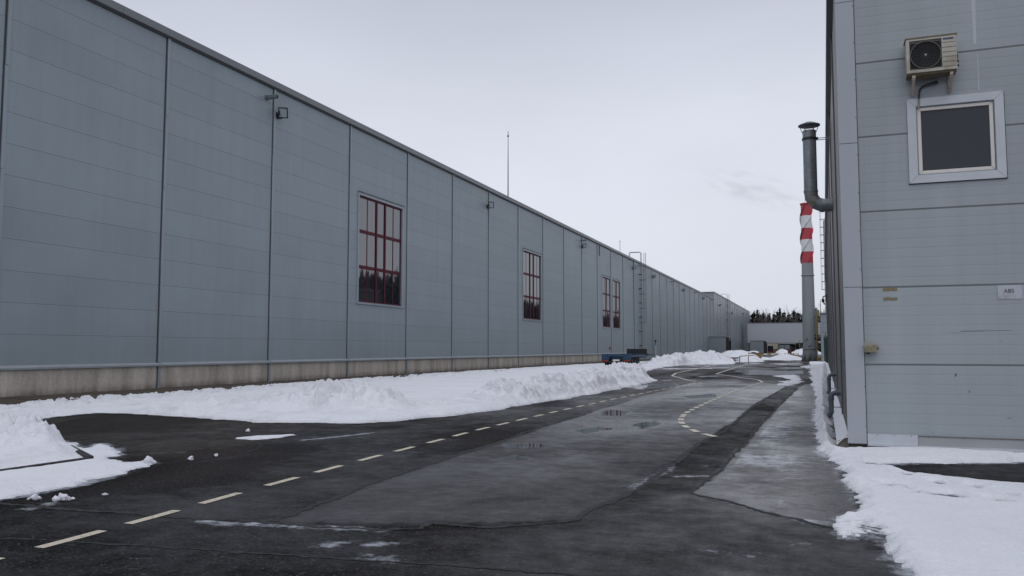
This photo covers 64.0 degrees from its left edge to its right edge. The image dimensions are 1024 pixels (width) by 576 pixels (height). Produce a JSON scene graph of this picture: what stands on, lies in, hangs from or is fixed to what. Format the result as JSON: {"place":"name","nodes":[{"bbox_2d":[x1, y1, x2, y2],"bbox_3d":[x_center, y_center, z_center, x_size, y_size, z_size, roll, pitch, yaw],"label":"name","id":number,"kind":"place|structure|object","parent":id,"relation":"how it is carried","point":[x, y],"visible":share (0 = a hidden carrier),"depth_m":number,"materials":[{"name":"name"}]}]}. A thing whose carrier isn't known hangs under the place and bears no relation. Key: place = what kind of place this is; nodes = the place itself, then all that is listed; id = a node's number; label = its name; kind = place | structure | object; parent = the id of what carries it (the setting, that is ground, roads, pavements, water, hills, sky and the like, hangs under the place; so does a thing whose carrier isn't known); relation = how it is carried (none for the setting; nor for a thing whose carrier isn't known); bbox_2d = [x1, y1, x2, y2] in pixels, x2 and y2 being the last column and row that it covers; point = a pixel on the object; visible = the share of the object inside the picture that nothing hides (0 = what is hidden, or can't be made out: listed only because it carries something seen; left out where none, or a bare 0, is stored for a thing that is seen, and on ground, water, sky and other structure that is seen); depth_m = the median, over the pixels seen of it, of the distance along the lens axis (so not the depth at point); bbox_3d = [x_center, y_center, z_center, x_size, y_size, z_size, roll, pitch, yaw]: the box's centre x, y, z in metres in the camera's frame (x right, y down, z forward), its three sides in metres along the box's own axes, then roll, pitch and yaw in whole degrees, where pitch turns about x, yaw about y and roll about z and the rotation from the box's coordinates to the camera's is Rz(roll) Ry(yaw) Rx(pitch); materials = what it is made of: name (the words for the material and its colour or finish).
{"place":"outdoors","nodes":[
{"label":"outdoors","id":0,"kind":"place"},
{"bbox_2d":[113,0,825,319],"label":"sky","id":1,"kind":"structure","parent":0,"point":[668,132],"materials":[{"name":"white"}]},
{"bbox_2d":[0,353,1023,575],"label":"road","id":2,"kind":"structure","parent":0,"point":[665,523],"depth_m":9.14,"materials":[{"name":"grey asphalt"}]},
{"bbox_2d":[27,494,41,499],"bbox_3d":[-5.132,2.244,8.811,0.080,0.063,0.134,-5,-6,48],"label":"snow chunk","id":3,"kind":"object","parent":2,"relation":"on","point":[34,497],"visible":1,"depth_m":8.79,"materials":[{"name":"white snow"}]},
{"bbox_2d":[0,411,80,468],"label":"snow heap","id":4,"kind":"object","parent":2,"relation":"on","point":[31,439],"visible":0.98,"depth_m":12.17,"materials":[{"name":"white snow"}]},
{"bbox_2d":[0,398,93,470],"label":"kerb","id":5,"kind":"structure","parent":2,"relation":"on","point":[84,454],"depth_m":11.32,"materials":[{"name":"concrete"}]},
{"bbox_2d":[52,495,60,501],"bbox_3d":[-4.855,2.239,8.728,0.122,0.064,0.096,-2,-5,20],"label":"snow chunk","id":6,"kind":"object","parent":2,"relation":"on","point":[55,498],"visible":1,"depth_m":8.69,"materials":[{"name":"white snow"}]},
{"bbox_2d":[58,493,74,500],"bbox_3d":[-4.783,2.233,8.775,0.178,0.085,0.129,-2,-5,20],"label":"snow chunk","id":7,"kind":"object","parent":2,"relation":"on","point":[63,497],"visible":0.99,"depth_m":8.73,"materials":[{"name":"white snow"}]},
{"bbox_2d":[153,441,278,464],"bbox_3d":[-4.486,2.561,12.683,0.553,0.004,3.451,-2,-5,20],"label":"road crack","id":8,"kind":"object","parent":2,"relation":"on","point":[225,455],"visible":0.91,"depth_m":12.64,"materials":[{"name":"asphalt"}]},
{"bbox_2d":[2,538,617,575],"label":"road crack","id":9,"kind":"object","parent":2,"relation":"on","point":[526,571],"visible":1,"depth_m":6.37,"materials":[{"name":"asphalt"}]},
{"bbox_2d":[0,359,649,404],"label":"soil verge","id":10,"kind":"structure","parent":2,"relation":"on","point":[22,399],"depth_m":31.94,"materials":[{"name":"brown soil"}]},
{"bbox_2d":[0,382,701,558],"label":"road marking","id":11,"kind":"object","parent":2,"relation":"on","point":[132,522],"visible":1,"depth_m":8.82,"materials":[{"name":"paint"}]},
{"bbox_2d":[0,387,786,530],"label":"road crack","id":12,"kind":"object","parent":2,"relation":"on","point":[624,495],"visible":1,"depth_m":8.16,"materials":[{"name":"asphalt"}]},
{"bbox_2d":[270,412,590,521],"bbox_3d":[-0.174,2.690,14.420,0.322,0.007,14.077,-1,-4,18],"label":"road crack","id":13,"kind":"object","parent":2,"relation":"on","point":[347,493],"visible":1,"depth_m":10.50,"materials":[{"name":"asphalt"}]},
{"bbox_2d":[602,349,653,364],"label":"container trailer","id":14,"kind":"object","parent":2,"relation":"on","point":[632,355],"visible":0.84,"depth_m":71.98,"materials":[{"name":"blue paint"}]},
{"bbox_2d":[640,350,735,369],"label":"snow heap","id":15,"kind":"object","parent":2,"relation":"on","point":[700,357],"visible":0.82,"depth_m":84.35,"materials":[{"name":"white snow"}]},
{"bbox_2d":[664,364,762,382],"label":"road marking","id":16,"kind":"object","parent":2,"relation":"on","point":[716,373],"visible":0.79,"depth_m":49.53,"materials":[{"name":"paint"}]},
{"bbox_2d":[678,383,758,436],"bbox_3d":[7.145,3.623,27.079,1.284,0.010,25.028,-1,-4,18],"label":"road marking","id":17,"kind":"object","parent":2,"relation":"on","point":[686,426],"visible":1,"depth_m":19.84,"materials":[{"name":"paint"}]},
{"bbox_2d":[709,336,730,352],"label":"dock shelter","id":18,"kind":"object","parent":2,"relation":"on","point":[720,344],"visible":0.65,"depth_m":197.56,"materials":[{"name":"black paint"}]},
{"bbox_2d":[721,350,748,356],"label":"snow heap","id":19,"kind":"object","parent":2,"relation":"on","point":[734,353],"visible":0.62,"depth_m":165.28,"materials":[{"name":"white snow"}]},
{"bbox_2d":[736,354,763,361],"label":"snow heap","id":20,"kind":"object","parent":2,"relation":"on","point":[754,358],"visible":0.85,"depth_m":102.17,"materials":[{"name":"white snow"}]},
{"bbox_2d":[748,351,761,358],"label":"timber crate","id":21,"kind":"object","parent":2,"relation":"on","point":[758,354],"visible":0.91,"depth_m":133.11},
{"bbox_2d":[750,340,766,353],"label":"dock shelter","id":22,"kind":"object","parent":2,"relation":"on","point":[760,346],"visible":0.9,"depth_m":277.65,"materials":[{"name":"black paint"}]},
{"bbox_2d":[688,388,832,527],"bbox_3d":[7.079,3.162,20.792,1.548,0.009,28.121,-2,-5,20],"label":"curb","id":23,"kind":"object","parent":2,"relation":"on","point":[723,466],"visible":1,"depth_m":10.23,"materials":[{"name":"concrete"}]},
{"bbox_2d":[762,349,798,356],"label":"boom barrier","id":24,"kind":"object","parent":2,"relation":"on","point":[790,352],"visible":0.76,"depth_m":141.99,"materials":[{"name":"white metal"}]},
{"bbox_2d":[775,349,787,353],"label":"snow heap","id":25,"kind":"object","parent":2,"relation":"on","point":[781,351],"visible":0.79,"depth_m":244.80,"materials":[{"name":"white snow"}]},
{"bbox_2d":[767,354,801,359],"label":"snow heap","id":26,"kind":"object","parent":2,"relation":"on","point":[784,357],"visible":0.94,"depth_m":118.34,"materials":[{"name":"white snow"}]},
{"bbox_2d":[792,349,820,354],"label":"snow heap","id":27,"kind":"object","parent":2,"relation":"on","point":[800,351],"visible":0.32,"depth_m":225.48,"materials":[{"name":"white snow"}]},
{"bbox_2d":[799,203,820,360],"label":"chimney","id":28,"kind":"object","parent":2,"relation":"on","point":[809,348],"visible":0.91,"depth_m":107.58,"materials":[{"name":"grey paint"}]},
{"bbox_2d":[816,299,821,360],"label":"service ladder","id":29,"kind":"object","parent":2,"relation":"on","point":[818,358],"visible":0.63,"depth_m":106.20,"materials":[{"name":"grey metal"}]},
{"bbox_2d":[824,332,827,362],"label":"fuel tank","id":30,"kind":"object","parent":2,"relation":"on","point":[825,350],"visible":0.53,"depth_m":91.89,"materials":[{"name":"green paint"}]},
{"bbox_2d":[826,363,847,443],"bbox_3d":[18.436,4.997,47.666,0.178,0.200,73.760,-2,-5,21],"label":"snow cover","id":31,"kind":"object","parent":2,"relation":"on","point":[841,431],"visible":0.64,"depth_m":16.38,"materials":[{"name":"white snow"}]},
{"bbox_2d":[702,292,749,350],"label":"hall","id":32,"kind":"structure","parent":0,"point":[738,321],"depth_m":255.90,"materials":[{"name":"grey metal"}]},
{"bbox_2d":[721,294,730,335],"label":"roof ladder","id":33,"kind":"object","parent":32,"relation":"attached to","point":[727,316],"visible":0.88,"depth_m":240.74,"materials":[{"name":"metal"}]},
{"bbox_2d":[767,343,777,352],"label":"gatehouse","id":34,"kind":"object","parent":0,"point":[772,347],"visible":0.38,"depth_m":306.42,"materials":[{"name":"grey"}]},
{"bbox_2d":[747,322,820,349],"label":"gallery bridge","id":35,"kind":"structure","parent":0,"point":[785,332],"depth_m":285.35,"materials":[{"name":"metal"}]},
{"bbox_2d":[778,343,795,350],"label":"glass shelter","id":36,"kind":"object","parent":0,"point":[785,347],"visible":0.7,"depth_m":301.43,"materials":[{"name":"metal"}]},
{"label":"ground","id":37,"kind":"structure","parent":0,"visible":0},
{"bbox_2d":[0,442,152,498],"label":"snow cover","id":38,"kind":"object","parent":37,"relation":"on","point":[14,483],"visible":0.5,"depth_m":10.35,"materials":[{"name":"white snow"}]},
{"bbox_2d":[140,456,156,463],"bbox_3d":[-5.095,2.421,11.488,0.219,0.147,0.120,3,-5,-38],"label":"snow chunk","id":39,"kind":"object","parent":38,"relation":"on","point":[149,460],"visible":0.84,"depth_m":11.46,"materials":[{"name":"white snow"}]},
{"bbox_2d":[236,434,294,439],"bbox_3d":[-4.471,2.772,15.092,0.609,0.124,1.187,-4,-6,43],"label":"snow cover","id":40,"kind":"object","parent":37,"relation":"on","point":[258,437],"visible":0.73,"depth_m":14.89,"materials":[{"name":"white snow"}]},
{"bbox_2d":[0,361,688,422],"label":"snow cover","id":41,"kind":"object","parent":37,"relation":"on","point":[425,386],"visible":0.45,"depth_m":26.62,"materials":[{"name":"white snow"}]},
{"bbox_2d":[0,0,714,396],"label":"factory hall","id":42,"kind":"structure","parent":37,"relation":"on","point":[178,210],"depth_m":37.07,"materials":[{"name":"metal"}]},
{"bbox_2d":[265,94,278,100],"bbox_3d":[-11.472,-9.127,39.194,0.620,0.240,0.260,-2,-5,20],"label":"drain spout","id":43,"kind":"object","parent":42,"relation":"attached to","point":[270,97],"visible":1,"depth_m":39.14,"materials":[{"name":"metal"}]},
{"bbox_2d":[276,107,287,118],"bbox_3d":[-11.215,-8.516,39.988,0.577,0.540,0.379,1,-4,-8],"label":"floodlight","id":44,"kind":"object","parent":42,"relation":"attached to","point":[282,113],"visible":1,"depth_m":39.90,"materials":[{"name":"black paint"}]},
{"bbox_2d":[356,191,404,307],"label":"window","id":45,"kind":"structure","parent":42,"relation":"in","point":[380,222],"depth_m":49.28,"materials":[{"name":"glass"}]},
{"bbox_2d":[487,201,493,208],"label":"floodlight","id":46,"kind":"object","parent":42,"relation":"attached to","point":[490,205],"visible":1,"depth_m":65.44,"materials":[{"name":"black paint"}]},
{"bbox_2d":[507,135,508,195],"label":"roof mast","id":47,"kind":"object","parent":42,"relation":"on","point":[508,175],"visible":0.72,"depth_m":72.02,"materials":[{"name":"metal"}]},
{"bbox_2d":[522,248,541,321],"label":"window","id":48,"kind":"structure","parent":42,"relation":"in","point":[531,260],"depth_m":75.67,"materials":[{"name":"glass"}]},
{"bbox_2d":[602,275,610,327],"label":"window","id":49,"kind":"structure","parent":42,"relation":"in","point":[606,281],"depth_m":102.57,"materials":[{"name":"glass"}]},
{"bbox_2d":[612,278,620,328],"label":"window","id":50,"kind":"structure","parent":42,"relation":"in","point":[615,283],"depth_m":107.84,"materials":[{"name":"glass"}]},
{"bbox_2d":[630,252,646,348],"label":"roof ladder","id":51,"kind":"object","parent":42,"relation":"attached to","point":[644,278],"visible":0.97,"depth_m":121.36,"materials":[{"name":"metal"}]},
{"bbox_2d":[111,362,651,422],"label":"snow bank","id":52,"kind":"structure","parent":37,"relation":"on","point":[328,396],"depth_m":20.47,"materials":[{"name":"white snow"}]},
{"bbox_2d":[744,304,824,351],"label":"forest","id":53,"kind":"object","parent":37,"relation":"on","point":[794,316],"visible":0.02,"depth_m":332.72,"materials":[{"name":"green plant"}]},
{"bbox_2d":[775,375,804,385],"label":"snow cover","id":54,"kind":"object","parent":37,"relation":"on","point":[795,379],"visible":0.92,"depth_m":41.23,"materials":[{"name":"white snow"}]},
{"bbox_2d":[820,313,826,361],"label":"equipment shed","id":55,"kind":"structure","parent":37,"relation":"on","point":[823,319],"depth_m":99.00,"materials":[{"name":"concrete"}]},
{"bbox_2d":[808,361,1023,575],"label":"snow cover","id":56,"kind":"object","parent":37,"relation":"on","point":[975,528],"visible":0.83,"depth_m":8.06,"materials":[{"name":"white snow"}]},
{"bbox_2d":[824,0,1023,452],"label":"factory block","id":57,"kind":"structure","parent":37,"relation":"on","point":[925,217],"depth_m":12.83,"materials":[{"name":"grey painted metal panels"},{"name":"glass"}]},
{"bbox_2d":[798,121,832,211],"bbox_3d":[8.768,-3.492,23.639,0.935,2.660,0.610,-2,-5,21],"label":"flue pipe","id":58,"kind":"object","parent":57,"relation":"attached to","point":[814,200],"visible":0.98,"depth_m":23.55,"materials":[{"name":"grey metal"}]},
{"bbox_2d":[819,211,826,312],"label":"ladder","id":59,"kind":"object","parent":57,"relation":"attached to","point":[823,234],"visible":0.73,"depth_m":109.55,"materials":[{"name":"metal"}]},
{"bbox_2d":[826,372,836,394],"bbox_3d":[10.184,3.053,26.154,0.350,0.718,0.136,-2,-5,21],"label":"drain pipe","id":60,"kind":"object","parent":57,"relation":"attached to","point":[829,376],"visible":0.93,"depth_m":26.13,"materials":[{"name":"grey metal"}]},
{"bbox_2d":[827,390,840,416],"bbox_3d":[7.488,2.687,19.056,0.350,0.638,0.136,-2,-5,21],"label":"drain pipe","id":61,"kind":"object","parent":57,"relation":"attached to","point":[832,394],"visible":0.91,"depth_m":19.03,"materials":[{"name":"grey metal"}]},
{"bbox_2d":[864,342,878,353],"bbox_3d":[5.668,0.944,12.927,0.215,0.198,0.110,-2,-5,21],"label":"socket box","id":62,"kind":"object","parent":57,"relation":"attached to","point":[868,349],"visible":1,"depth_m":12.88,"materials":[{"name":"plastic"}]},
{"bbox_2d":[883,288,896,290],"bbox_3d":[5.973,0.021,12.963,0.210,0.056,0.006,-2,-5,21],"label":"tape strip","id":63,"kind":"object","parent":57,"relation":"attached to","point":[889,289],"visible":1,"depth_m":12.96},
{"bbox_2d":[883,297,897,300],"bbox_3d":[5.976,0.172,12.951,0.205,0.055,0.006,-2,-5,21],"label":"tape strip","id":64,"kind":"object","parent":57,"relation":"attached to","point":[889,298],"visible":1,"depth_m":12.95,"materials":[{"name":"beige plastic"}]},
{"bbox_2d":[903,33,958,108],"bbox_3d":[6.561,-3.370,12.813,0.757,1.058,0.334,-2,-5,21],"label":"air conditioner","id":65,"kind":"object","parent":57,"relation":"attached to","point":[933,56],"visible":1,"depth_m":12.71,"materials":[{"name":"white metal"}]},
{"bbox_2d":[907,90,1007,184],"bbox_3d":[6.928,-2.327,12.810,1.364,1.364,0.120,-2,-5,21],"label":"window","id":66,"kind":"structure","parent":57,"relation":"in","point":[953,138],"depth_m":12.79,"materials":[{"name":"metal"}]},
{"bbox_2d":[997,285,1021,298],"bbox_3d":[7.510,0.060,12.371,0.320,0.210,0.010,-2,-5,21],"label":"wall sign","id":67,"kind":"object","parent":57,"relation":"attached to","point":[1009,291],"visible":1,"depth_m":12.37,"materials":[{"name":"white plastic"}]}
]}

